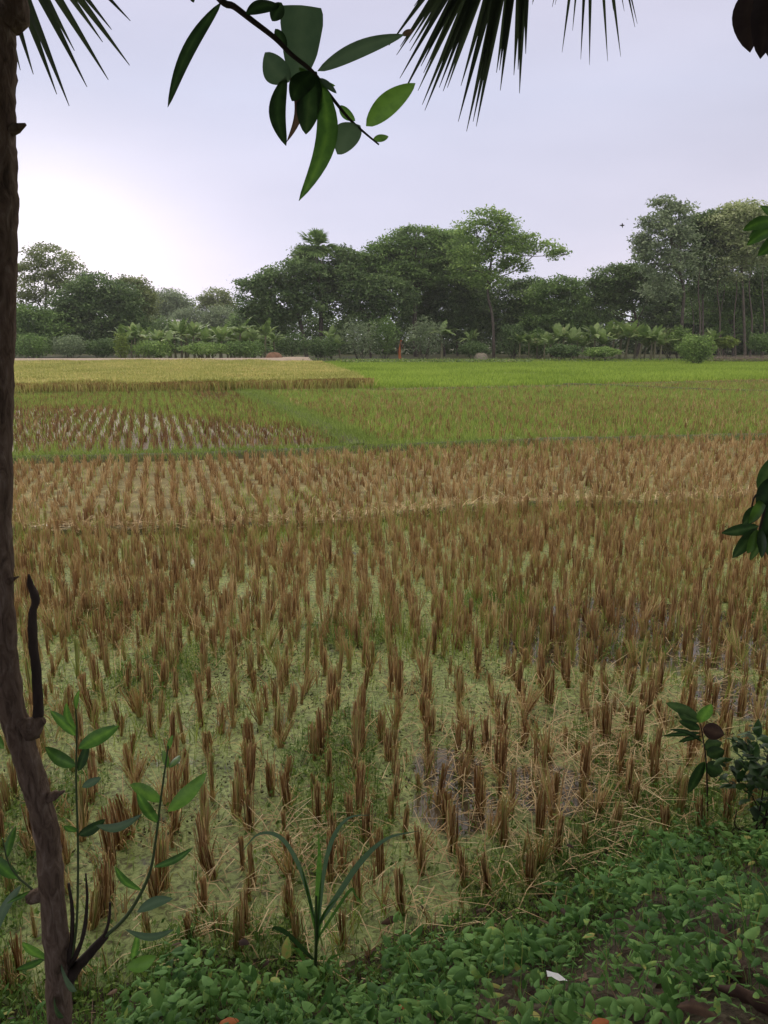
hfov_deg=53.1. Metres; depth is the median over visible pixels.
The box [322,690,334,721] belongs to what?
stubble clump
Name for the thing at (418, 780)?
stubble clump
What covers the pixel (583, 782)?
stubble clump
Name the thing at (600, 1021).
fallen leaf
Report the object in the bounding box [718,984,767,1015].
bark piece
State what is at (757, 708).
stubble clump
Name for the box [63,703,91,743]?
stubble clump
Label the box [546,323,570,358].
banana plant
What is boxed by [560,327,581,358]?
banana plant
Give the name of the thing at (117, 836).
stubble clump
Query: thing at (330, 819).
stubble clump
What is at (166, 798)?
stubble clump
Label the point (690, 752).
stubble clump
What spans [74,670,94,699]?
stubble clump
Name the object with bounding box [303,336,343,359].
bush
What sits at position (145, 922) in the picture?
stubble clump
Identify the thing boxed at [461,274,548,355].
tree
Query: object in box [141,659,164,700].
stubble clump
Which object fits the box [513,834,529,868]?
stubble clump
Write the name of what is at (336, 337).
banana plant
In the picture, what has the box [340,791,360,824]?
stubble clump
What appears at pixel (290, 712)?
stubble clump
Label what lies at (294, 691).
stubble clump
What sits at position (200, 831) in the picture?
stubble clump
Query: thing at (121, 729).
stubble clump
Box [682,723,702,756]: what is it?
stubble clump
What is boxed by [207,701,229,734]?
stubble clump
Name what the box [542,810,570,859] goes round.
stubble clump
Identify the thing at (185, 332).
banana plant
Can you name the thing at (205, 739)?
stubble clump
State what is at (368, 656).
stubble clump
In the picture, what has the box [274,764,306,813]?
stubble clump
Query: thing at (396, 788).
stubble clump
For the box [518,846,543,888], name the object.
stubble clump
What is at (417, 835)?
stubble clump
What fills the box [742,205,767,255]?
lobed leaf plant
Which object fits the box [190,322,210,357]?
banana plant
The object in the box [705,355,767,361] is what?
brush pile
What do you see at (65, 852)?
stubble clump
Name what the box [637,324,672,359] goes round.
banana plant
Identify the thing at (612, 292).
tree
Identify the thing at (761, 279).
thin tree
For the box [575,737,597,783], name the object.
stubble clump
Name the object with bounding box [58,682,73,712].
stubble clump
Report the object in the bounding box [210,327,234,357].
banana plant
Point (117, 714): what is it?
stubble clump
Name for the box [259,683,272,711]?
stubble clump
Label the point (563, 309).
tree
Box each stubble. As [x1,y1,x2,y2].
[0,378,767,1002]
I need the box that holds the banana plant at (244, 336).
[231,325,249,357]
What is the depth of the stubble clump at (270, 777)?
3.76 m
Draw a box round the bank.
[0,812,767,1023]
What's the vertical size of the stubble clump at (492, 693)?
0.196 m
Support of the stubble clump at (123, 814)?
on the flooded field at (136, 868)
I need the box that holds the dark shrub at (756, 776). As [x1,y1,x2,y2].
[714,719,767,835]
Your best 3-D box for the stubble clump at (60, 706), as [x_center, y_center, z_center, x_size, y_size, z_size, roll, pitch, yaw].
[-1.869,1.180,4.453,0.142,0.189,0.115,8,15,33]
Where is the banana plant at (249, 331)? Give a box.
[241,323,261,357]
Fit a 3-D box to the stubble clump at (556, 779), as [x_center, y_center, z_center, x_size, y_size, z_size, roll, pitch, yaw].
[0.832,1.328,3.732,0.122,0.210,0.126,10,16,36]
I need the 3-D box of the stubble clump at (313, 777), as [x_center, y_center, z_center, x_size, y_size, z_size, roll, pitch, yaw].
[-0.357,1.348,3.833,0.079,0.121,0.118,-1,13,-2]
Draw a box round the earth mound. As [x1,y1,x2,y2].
[266,352,282,357]
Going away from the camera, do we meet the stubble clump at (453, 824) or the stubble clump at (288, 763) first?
the stubble clump at (453, 824)
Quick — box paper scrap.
[546,970,566,980]
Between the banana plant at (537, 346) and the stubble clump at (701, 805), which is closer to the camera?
the stubble clump at (701, 805)
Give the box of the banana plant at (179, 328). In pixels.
[165,317,189,357]
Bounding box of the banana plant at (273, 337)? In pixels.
[267,330,284,351]
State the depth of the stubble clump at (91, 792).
3.73 m
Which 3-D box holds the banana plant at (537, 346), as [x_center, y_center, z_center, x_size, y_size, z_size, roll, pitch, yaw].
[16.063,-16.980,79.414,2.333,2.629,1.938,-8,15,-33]
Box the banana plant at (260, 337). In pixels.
[254,333,275,357]
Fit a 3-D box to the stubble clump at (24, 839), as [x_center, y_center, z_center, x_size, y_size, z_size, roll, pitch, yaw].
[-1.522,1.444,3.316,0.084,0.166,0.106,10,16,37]
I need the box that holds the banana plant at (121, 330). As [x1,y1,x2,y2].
[108,323,142,357]
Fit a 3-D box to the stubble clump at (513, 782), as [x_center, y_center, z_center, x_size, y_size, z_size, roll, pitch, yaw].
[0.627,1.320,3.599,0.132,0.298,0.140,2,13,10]
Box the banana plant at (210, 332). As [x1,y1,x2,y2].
[195,326,216,357]
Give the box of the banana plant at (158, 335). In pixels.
[149,325,175,357]
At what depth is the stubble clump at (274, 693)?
4.71 m
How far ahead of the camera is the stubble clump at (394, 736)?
4.23 m
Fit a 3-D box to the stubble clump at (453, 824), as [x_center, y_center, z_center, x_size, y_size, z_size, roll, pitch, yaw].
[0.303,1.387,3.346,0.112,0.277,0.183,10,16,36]
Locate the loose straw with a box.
[0,441,767,1022]
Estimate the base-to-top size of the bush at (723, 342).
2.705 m
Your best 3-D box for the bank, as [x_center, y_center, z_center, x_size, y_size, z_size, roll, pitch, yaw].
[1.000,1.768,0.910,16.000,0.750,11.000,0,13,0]
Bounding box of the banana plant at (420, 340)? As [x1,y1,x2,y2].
[404,333,430,358]
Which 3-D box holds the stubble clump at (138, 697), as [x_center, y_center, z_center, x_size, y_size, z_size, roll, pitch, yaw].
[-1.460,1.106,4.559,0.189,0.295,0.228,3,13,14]
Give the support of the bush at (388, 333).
on the ground at (435, 356)
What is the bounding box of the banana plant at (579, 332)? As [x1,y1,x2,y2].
[564,327,585,358]
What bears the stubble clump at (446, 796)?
on the flooded field at (136, 868)
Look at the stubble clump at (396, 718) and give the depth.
4.38 m
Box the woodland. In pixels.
[26,308,767,353]
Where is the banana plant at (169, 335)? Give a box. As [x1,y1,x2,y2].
[161,330,185,357]
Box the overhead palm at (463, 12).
[16,0,636,130]
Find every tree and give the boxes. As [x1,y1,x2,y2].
[0,0,414,1023]
[15,302,76,357]
[16,241,88,354]
[43,270,156,356]
[102,274,166,355]
[139,285,200,318]
[150,314,184,350]
[164,305,208,344]
[191,286,238,315]
[191,303,237,339]
[217,307,257,333]
[222,254,341,356]
[282,242,365,356]
[328,260,426,357]
[355,223,466,356]
[366,226,488,355]
[389,268,495,355]
[434,204,573,357]
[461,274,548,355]
[505,272,604,356]
[578,260,680,356]
[625,297,681,353]
[626,194,712,357]
[647,281,708,352]
[670,208,737,341]
[675,289,716,337]
[676,272,767,356]
[681,234,727,335]
[684,294,761,353]
[697,197,767,357]
[702,238,739,357]
[705,256,735,356]
[715,254,757,356]
[722,0,767,559]
[728,306,767,354]
[732,250,766,356]
[733,244,767,314]
[752,262,767,357]
[752,266,767,289]
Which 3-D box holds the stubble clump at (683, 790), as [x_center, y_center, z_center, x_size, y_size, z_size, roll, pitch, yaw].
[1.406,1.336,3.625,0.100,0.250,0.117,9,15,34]
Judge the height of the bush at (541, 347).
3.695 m
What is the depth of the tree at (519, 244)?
79.44 m
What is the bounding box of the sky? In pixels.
[16,0,767,339]
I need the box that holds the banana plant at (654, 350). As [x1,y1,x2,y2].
[653,328,673,358]
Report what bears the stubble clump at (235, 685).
on the flooded field at (136, 868)
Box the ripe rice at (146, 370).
[14,358,378,396]
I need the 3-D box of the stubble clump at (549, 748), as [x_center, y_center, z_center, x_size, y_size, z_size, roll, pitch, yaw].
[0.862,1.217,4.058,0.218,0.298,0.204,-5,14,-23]
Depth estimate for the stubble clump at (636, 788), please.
3.66 m
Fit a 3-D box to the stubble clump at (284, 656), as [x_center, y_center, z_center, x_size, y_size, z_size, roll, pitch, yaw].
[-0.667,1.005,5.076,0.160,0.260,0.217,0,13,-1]
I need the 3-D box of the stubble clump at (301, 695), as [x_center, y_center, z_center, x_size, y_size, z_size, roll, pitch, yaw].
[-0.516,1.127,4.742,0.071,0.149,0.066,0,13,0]
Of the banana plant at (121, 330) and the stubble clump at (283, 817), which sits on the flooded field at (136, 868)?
the stubble clump at (283, 817)
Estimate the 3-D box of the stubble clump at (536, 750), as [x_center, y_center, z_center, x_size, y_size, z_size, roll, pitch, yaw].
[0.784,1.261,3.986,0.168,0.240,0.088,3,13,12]
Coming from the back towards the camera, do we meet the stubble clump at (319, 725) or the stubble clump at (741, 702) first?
the stubble clump at (741, 702)
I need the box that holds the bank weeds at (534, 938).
[0,792,767,1023]
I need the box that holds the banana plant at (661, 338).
[652,329,678,359]
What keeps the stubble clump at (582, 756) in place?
on the flooded field at (136, 868)
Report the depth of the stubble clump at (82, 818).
3.43 m
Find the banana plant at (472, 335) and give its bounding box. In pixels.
[458,329,478,357]
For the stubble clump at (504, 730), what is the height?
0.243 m
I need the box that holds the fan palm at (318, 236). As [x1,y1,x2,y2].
[293,228,341,357]
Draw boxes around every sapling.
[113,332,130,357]
[664,702,724,815]
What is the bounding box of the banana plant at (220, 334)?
[208,324,237,357]
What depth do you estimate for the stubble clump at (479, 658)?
5.10 m
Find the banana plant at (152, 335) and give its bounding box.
[148,329,164,357]
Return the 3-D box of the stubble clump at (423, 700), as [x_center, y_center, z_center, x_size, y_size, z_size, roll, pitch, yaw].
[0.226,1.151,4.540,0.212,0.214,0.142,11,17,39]
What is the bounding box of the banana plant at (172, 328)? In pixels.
[164,319,181,357]
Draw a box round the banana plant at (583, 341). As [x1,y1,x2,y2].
[574,333,598,358]
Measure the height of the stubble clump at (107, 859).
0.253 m
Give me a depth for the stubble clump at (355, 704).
4.24 m
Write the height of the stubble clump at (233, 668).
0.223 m
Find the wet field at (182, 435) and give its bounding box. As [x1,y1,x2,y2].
[12,395,331,455]
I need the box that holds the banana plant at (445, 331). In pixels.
[429,320,459,358]
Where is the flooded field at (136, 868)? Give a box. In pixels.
[0,504,767,1006]
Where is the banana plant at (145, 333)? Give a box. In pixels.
[131,326,152,357]
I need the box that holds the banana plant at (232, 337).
[226,327,237,357]
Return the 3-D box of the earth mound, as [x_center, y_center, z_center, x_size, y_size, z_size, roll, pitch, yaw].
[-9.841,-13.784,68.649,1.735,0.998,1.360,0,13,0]
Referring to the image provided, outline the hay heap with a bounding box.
[474,352,487,359]
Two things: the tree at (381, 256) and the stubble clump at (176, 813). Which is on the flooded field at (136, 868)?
the stubble clump at (176, 813)
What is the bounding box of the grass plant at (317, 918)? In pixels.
[242,815,416,988]
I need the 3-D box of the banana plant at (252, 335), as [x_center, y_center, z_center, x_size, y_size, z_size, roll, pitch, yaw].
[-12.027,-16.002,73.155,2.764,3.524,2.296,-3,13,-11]
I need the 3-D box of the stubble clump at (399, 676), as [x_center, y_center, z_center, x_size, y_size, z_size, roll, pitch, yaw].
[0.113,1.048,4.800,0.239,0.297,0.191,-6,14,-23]
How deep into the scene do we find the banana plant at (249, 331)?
78.60 m
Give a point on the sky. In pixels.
(192, 193)
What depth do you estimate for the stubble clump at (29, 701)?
4.51 m
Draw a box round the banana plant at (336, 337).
[330,334,349,359]
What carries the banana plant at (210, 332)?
on the ground at (435, 356)
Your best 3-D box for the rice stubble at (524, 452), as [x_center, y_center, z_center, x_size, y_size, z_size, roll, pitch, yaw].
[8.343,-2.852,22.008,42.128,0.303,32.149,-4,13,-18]
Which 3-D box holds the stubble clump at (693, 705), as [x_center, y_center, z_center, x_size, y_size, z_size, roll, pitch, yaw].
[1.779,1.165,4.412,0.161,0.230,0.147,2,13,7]
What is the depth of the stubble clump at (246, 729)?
4.05 m
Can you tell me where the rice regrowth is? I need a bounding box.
[0,380,767,1004]
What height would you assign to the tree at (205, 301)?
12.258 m
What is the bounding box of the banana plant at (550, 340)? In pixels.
[536,333,559,359]
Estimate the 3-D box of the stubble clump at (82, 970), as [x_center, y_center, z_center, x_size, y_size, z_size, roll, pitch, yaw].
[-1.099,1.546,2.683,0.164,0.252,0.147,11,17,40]
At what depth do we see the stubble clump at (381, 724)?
4.29 m
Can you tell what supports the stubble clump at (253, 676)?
on the flooded field at (136, 868)
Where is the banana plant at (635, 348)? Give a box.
[632,323,643,358]
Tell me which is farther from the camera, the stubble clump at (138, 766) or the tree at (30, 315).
the tree at (30, 315)
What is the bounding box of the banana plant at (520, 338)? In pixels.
[510,332,530,358]
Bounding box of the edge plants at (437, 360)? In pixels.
[302,357,765,362]
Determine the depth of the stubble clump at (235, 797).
3.60 m
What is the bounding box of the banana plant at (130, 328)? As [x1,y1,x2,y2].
[115,322,147,357]
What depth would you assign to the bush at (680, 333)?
79.66 m
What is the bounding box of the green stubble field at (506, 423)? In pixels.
[302,384,767,441]
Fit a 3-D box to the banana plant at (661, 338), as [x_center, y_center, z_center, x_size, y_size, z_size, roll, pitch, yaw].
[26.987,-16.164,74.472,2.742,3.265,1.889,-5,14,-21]
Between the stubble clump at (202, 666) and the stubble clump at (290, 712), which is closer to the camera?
the stubble clump at (290, 712)
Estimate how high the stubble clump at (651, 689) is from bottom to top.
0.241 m
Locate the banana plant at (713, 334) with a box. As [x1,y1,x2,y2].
[704,329,730,359]
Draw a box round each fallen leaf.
[219,1017,238,1023]
[592,1018,608,1023]
[676,999,718,1019]
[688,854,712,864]
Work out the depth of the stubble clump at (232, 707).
4.44 m
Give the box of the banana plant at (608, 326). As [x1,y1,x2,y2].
[586,320,617,345]
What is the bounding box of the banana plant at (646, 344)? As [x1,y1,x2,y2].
[638,340,657,357]
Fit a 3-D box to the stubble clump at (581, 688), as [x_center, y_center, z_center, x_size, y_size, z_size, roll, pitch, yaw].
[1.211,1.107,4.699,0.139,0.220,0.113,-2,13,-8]
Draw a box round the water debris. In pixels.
[0,508,767,1018]
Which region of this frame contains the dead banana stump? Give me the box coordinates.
[397,340,402,359]
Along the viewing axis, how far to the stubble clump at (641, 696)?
4.73 m
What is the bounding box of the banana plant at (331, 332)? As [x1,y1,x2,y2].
[313,324,342,358]
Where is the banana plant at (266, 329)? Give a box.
[253,318,278,357]
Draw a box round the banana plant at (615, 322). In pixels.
[613,318,630,358]
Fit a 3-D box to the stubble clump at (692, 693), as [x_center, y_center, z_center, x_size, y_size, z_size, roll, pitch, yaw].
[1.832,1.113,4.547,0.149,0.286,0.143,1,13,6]
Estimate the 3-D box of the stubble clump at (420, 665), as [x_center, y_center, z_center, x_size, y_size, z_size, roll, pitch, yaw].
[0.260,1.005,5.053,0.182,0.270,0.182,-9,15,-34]
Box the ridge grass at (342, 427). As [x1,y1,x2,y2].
[12,379,767,461]
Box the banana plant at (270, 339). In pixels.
[266,329,280,352]
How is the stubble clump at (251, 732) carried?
on the flooded field at (136, 868)
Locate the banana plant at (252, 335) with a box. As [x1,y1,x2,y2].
[245,327,272,357]
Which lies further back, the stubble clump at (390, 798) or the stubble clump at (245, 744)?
the stubble clump at (245, 744)
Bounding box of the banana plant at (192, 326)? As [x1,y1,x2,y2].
[177,321,211,357]
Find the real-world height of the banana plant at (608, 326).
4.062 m
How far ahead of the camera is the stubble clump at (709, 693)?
4.64 m
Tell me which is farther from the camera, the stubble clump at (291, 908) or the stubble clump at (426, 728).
the stubble clump at (426, 728)
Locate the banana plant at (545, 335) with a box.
[530,331,553,359]
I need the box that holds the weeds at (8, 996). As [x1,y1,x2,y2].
[0,580,767,1023]
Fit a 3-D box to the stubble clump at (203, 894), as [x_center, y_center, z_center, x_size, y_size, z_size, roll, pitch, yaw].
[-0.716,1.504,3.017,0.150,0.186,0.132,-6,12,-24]
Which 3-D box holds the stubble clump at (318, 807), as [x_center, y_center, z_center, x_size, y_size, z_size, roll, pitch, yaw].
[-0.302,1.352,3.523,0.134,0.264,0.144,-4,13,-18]
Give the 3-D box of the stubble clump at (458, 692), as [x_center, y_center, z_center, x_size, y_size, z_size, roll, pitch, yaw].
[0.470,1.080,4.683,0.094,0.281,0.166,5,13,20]
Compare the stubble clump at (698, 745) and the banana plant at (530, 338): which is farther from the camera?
the banana plant at (530, 338)
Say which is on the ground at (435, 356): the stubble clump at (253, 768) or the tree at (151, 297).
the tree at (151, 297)
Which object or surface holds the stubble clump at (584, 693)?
on the flooded field at (136, 868)
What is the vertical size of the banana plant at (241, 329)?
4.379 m
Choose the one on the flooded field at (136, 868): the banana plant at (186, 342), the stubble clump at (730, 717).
the stubble clump at (730, 717)
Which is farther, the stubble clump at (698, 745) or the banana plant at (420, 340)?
the banana plant at (420, 340)
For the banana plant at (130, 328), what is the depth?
74.36 m
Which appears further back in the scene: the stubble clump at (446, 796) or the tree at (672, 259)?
the tree at (672, 259)
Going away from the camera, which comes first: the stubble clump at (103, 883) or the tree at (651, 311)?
the stubble clump at (103, 883)
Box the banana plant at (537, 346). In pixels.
[533,336,549,358]
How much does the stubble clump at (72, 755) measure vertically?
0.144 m
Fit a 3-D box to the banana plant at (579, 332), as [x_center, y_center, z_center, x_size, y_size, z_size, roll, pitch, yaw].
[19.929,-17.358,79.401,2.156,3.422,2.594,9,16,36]
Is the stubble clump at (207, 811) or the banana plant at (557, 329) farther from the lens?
the banana plant at (557, 329)
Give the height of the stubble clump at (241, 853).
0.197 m
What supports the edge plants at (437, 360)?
on the young rice field
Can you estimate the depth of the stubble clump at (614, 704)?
4.61 m
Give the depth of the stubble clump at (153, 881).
3.04 m
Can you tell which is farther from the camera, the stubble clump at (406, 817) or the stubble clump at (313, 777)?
the stubble clump at (313, 777)
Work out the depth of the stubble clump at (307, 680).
4.88 m
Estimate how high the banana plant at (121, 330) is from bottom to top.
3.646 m
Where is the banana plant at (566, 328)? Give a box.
[548,324,571,358]
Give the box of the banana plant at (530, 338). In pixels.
[524,331,538,358]
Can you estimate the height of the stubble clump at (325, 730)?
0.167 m
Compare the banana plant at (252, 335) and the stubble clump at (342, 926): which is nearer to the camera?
the stubble clump at (342, 926)
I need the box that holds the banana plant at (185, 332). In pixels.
[175,329,201,357]
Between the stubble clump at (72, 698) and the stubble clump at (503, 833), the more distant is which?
the stubble clump at (72, 698)
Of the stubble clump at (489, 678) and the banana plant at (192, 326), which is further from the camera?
the banana plant at (192, 326)
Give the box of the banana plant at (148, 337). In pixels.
[131,327,153,357]
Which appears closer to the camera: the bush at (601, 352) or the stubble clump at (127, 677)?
the stubble clump at (127, 677)
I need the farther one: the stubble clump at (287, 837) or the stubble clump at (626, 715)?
the stubble clump at (626, 715)
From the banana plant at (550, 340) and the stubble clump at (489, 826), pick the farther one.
the banana plant at (550, 340)
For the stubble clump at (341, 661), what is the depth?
5.00 m
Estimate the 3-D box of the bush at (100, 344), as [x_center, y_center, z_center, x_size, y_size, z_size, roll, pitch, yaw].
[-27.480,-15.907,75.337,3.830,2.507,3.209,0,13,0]
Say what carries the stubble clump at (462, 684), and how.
on the flooded field at (136, 868)
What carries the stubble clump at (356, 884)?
on the flooded field at (136, 868)
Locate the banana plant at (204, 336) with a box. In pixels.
[190,326,217,357]
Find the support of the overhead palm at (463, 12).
on the bank
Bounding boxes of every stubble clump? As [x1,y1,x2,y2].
[16,830,33,858]
[17,804,33,843]
[24,692,31,714]
[25,905,39,937]
[29,705,50,742]
[36,738,45,760]
[38,729,53,752]
[43,683,51,703]
[56,700,63,728]
[57,775,99,841]
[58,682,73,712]
[59,823,80,863]
[63,686,73,709]
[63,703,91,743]
[64,865,70,894]
[66,737,81,760]
[69,749,74,771]
[69,932,100,978]
[72,779,96,822]
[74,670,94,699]
[74,860,123,918]
[78,876,112,941]
[81,684,108,720]
[81,748,103,791]
[84,695,102,728]
[84,765,111,804]
[85,806,128,865]
[94,723,111,763]
[95,675,110,711]
[95,796,135,850]
[100,847,130,903]
[109,697,131,728]
[109,794,149,841]
[115,741,141,777]
[117,658,137,690]
[118,680,157,717]
[119,720,125,736]
[119,768,147,795]
[120,730,140,759]
[120,744,158,782]
[125,687,143,711]
[126,777,141,819]
[135,911,155,932]
[138,866,171,897]
[139,702,163,736]
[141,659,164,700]
[143,745,189,806]
[145,830,182,896]
[148,828,174,870]
[150,794,192,834]
[153,658,169,689]
[155,698,166,727]
[159,690,166,716]
[162,770,190,814]
[163,740,192,775]
[164,707,181,750]
[168,826,180,847]
[169,665,184,696]
[169,911,210,944]
[173,701,188,743]
[173,733,182,763]
[179,749,197,788]
[181,812,225,870]
[184,872,218,912]
[187,682,207,713]
[188,671,207,702]
[188,685,211,727]
[192,649,209,680]
[194,770,221,827]
[196,730,215,757]
[196,792,216,846]
[197,836,225,880]
[202,665,217,697]
[206,749,219,800]
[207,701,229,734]
[208,731,218,744]
[222,893,251,961]
[224,674,244,707]
[224,767,257,828]
[226,683,241,727]
[227,756,252,801]
[228,651,240,680]
[229,783,271,831]
[230,739,259,791]
[232,883,254,931]
[233,715,259,761]
[234,833,247,870]
[238,838,265,887]
[240,738,257,772]
[241,642,253,677]
[241,716,263,746]
[242,669,257,692]
[242,872,252,901]
[244,692,267,724]
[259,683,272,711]
[263,760,282,795]
[266,699,292,744]
[267,838,310,883]
[269,713,296,747]
[270,678,276,706]
[270,830,302,862]
[273,648,293,675]
[273,878,299,917]
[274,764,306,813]
[275,664,289,694]
[275,755,297,782]
[278,808,291,833]
[281,893,302,920]
[283,659,290,685]
[283,696,297,720]
[283,905,314,947]
[288,681,297,711]
[293,660,319,693]
[298,683,305,703]
[300,721,323,762]
[303,707,335,755]
[303,777,325,825]
[307,771,317,790]
[312,646,331,675]
[312,825,346,882]
[320,666,342,700]
[321,745,334,780]
[321,783,343,811]
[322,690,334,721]
[322,717,336,741]
[322,807,349,848]
[323,696,332,734]
[326,683,349,711]
[326,907,350,950]
[332,644,348,683]
[337,832,362,873]
[339,700,368,743]
[339,709,368,762]
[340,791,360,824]
[344,682,365,730]
[347,853,372,904]
[348,796,387,842]
[349,707,370,751]
[349,755,357,775]
[350,757,378,812]
[351,685,370,712]
[358,651,380,675]
[358,666,372,688]
[365,706,389,742]
[369,836,384,856]
[371,823,393,875]
[375,727,399,761]
[376,656,394,691]
[378,862,424,916]
[381,760,408,798]
[382,656,410,698]
[383,653,399,678]
[383,695,410,727]
[384,644,403,670]
[386,789,400,822]
[387,745,403,772]
[391,723,405,748]
[393,691,405,720]
[397,801,415,838]
[406,642,435,677]
[408,822,435,859]
[409,838,430,875]
[411,772,423,791]
[413,690,442,720]
[417,669,430,703]
[417,721,432,748]
[418,699,439,728]
[418,740,435,766]
[420,632,435,672]
[421,752,433,777]
[423,657,437,699]
[426,762,457,805]
[428,704,439,735]
[428,786,460,821]
[436,798,466,833]
[440,802,462,855]
[445,655,453,673]
[448,665,468,690]
[448,723,463,753]
[449,749,473,787]
[449,842,478,887]
[450,667,471,698]
[452,671,466,705]
[452,699,469,724]
[454,702,481,737]
[454,719,488,760]
[458,750,463,769]
[463,761,492,796]
[466,771,494,817]
[468,846,506,896]
[473,645,487,678]
[475,710,499,753]
[478,783,524,837]
[483,732,505,772]
[484,673,501,706]
[484,733,519,783]
[486,671,499,696]
[487,690,502,719]
[488,798,516,851]
[491,689,521,726]
[493,720,521,756]
[494,708,513,738]
[495,773,503,798]
[504,650,516,680]
[504,764,524,816]
[507,657,525,698]
[510,718,533,747]
[511,676,550,715]
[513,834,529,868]
[516,679,532,706]
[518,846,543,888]
[520,715,532,731]
[521,707,530,729]
[523,731,541,771]
[524,756,578,826]
[526,722,572,765]
[527,826,561,868]
[530,651,544,688]
[532,784,556,835]
[533,742,556,786]
[541,662,566,703]
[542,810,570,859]
[546,768,562,802]
[555,650,577,687]
[562,722,569,745]
[568,676,591,709]
[571,739,579,760]
[571,822,594,851]
[572,683,588,713]
[573,740,603,767]
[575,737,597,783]
[575,776,588,804]
[580,691,592,721]
[581,774,621,816]
[582,672,589,694]
[588,700,612,745]
[589,703,599,734]
[593,666,612,706]
[604,797,630,833]
[606,731,630,774]
[610,693,617,714]
[611,726,630,757]
[611,760,624,785]
[616,755,652,796]
[619,705,629,722]
[621,698,635,731]
[623,704,646,746]
[624,666,644,694]
[629,779,646,809]
[634,678,648,704]
[635,678,656,713]
[643,725,667,754]
[643,803,684,832]
[645,741,671,787]
[647,741,662,765]
[652,661,665,698]
[654,697,661,721]
[657,698,675,728]
[669,765,684,793]
[670,685,687,703]
[670,769,692,816]
[677,731,699,766]
[680,682,697,707]
[680,696,696,725]
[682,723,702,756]
[685,790,717,832]
[687,737,708,779]
[689,755,715,791]
[698,677,712,705]
[699,721,706,742]
[703,683,723,714]
[711,788,744,825]
[712,698,733,729]
[715,776,744,805]
[720,707,733,736]
[721,735,740,770]
[735,684,748,717]
[740,723,754,743]
[741,788,759,807]
[747,688,767,722]
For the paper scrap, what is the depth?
2.13 m
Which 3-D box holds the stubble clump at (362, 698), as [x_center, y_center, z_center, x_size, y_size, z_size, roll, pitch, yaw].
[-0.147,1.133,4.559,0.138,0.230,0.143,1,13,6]
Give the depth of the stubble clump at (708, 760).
3.81 m
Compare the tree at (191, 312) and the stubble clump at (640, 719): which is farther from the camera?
the tree at (191, 312)
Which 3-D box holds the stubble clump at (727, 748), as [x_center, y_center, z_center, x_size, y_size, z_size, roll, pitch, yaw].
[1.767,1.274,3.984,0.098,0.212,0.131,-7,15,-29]
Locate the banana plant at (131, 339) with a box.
[111,335,133,357]
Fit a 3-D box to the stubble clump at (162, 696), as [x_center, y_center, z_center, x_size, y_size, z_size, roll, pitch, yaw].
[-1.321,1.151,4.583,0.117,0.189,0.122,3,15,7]
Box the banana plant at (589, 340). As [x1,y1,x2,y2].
[585,332,596,358]
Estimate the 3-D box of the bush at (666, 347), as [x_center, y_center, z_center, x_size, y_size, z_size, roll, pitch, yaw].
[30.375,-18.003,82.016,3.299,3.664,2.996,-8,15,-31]
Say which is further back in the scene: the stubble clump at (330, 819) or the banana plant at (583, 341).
the banana plant at (583, 341)
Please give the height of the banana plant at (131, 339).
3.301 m
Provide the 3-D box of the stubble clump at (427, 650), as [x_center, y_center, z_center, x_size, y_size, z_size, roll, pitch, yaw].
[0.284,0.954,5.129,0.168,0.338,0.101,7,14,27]
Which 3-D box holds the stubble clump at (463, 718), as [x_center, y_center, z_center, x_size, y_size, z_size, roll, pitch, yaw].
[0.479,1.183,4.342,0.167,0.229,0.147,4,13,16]
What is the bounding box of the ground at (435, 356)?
[15,340,767,524]
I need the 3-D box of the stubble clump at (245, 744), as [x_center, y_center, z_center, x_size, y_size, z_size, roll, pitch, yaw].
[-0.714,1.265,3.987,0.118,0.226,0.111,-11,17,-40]
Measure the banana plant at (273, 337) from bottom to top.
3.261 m
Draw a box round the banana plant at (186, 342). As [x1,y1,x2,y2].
[175,332,191,357]
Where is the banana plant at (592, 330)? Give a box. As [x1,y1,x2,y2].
[576,322,614,359]
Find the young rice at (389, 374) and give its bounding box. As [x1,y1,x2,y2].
[323,358,767,388]
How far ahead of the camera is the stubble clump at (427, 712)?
4.42 m
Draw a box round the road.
[15,357,309,360]
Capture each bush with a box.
[15,333,53,357]
[49,333,90,357]
[82,337,122,357]
[127,339,178,357]
[174,341,232,357]
[222,339,273,357]
[267,331,313,356]
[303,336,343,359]
[333,317,380,358]
[368,314,403,358]
[403,314,448,358]
[457,340,490,358]
[497,322,529,358]
[522,327,552,358]
[542,343,581,359]
[579,346,621,360]
[653,326,681,357]
[667,325,691,358]
[674,333,717,363]
[715,335,740,356]
[745,331,767,357]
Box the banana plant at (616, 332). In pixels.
[606,320,625,358]
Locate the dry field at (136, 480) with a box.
[12,440,767,524]
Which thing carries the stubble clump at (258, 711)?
on the flooded field at (136, 868)
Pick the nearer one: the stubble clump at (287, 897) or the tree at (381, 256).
the stubble clump at (287, 897)
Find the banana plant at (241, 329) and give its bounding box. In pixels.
[220,316,257,357]
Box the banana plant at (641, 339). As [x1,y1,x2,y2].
[631,325,653,359]
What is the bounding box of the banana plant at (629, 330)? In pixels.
[613,319,640,359]
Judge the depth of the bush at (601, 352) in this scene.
71.92 m
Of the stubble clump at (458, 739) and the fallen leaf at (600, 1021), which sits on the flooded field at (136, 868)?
the stubble clump at (458, 739)
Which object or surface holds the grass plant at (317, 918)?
on the bank
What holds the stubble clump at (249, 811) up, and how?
on the flooded field at (136, 868)
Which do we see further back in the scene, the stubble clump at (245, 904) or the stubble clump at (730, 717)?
the stubble clump at (730, 717)
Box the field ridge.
[13,380,767,536]
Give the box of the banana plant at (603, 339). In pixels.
[590,327,618,358]

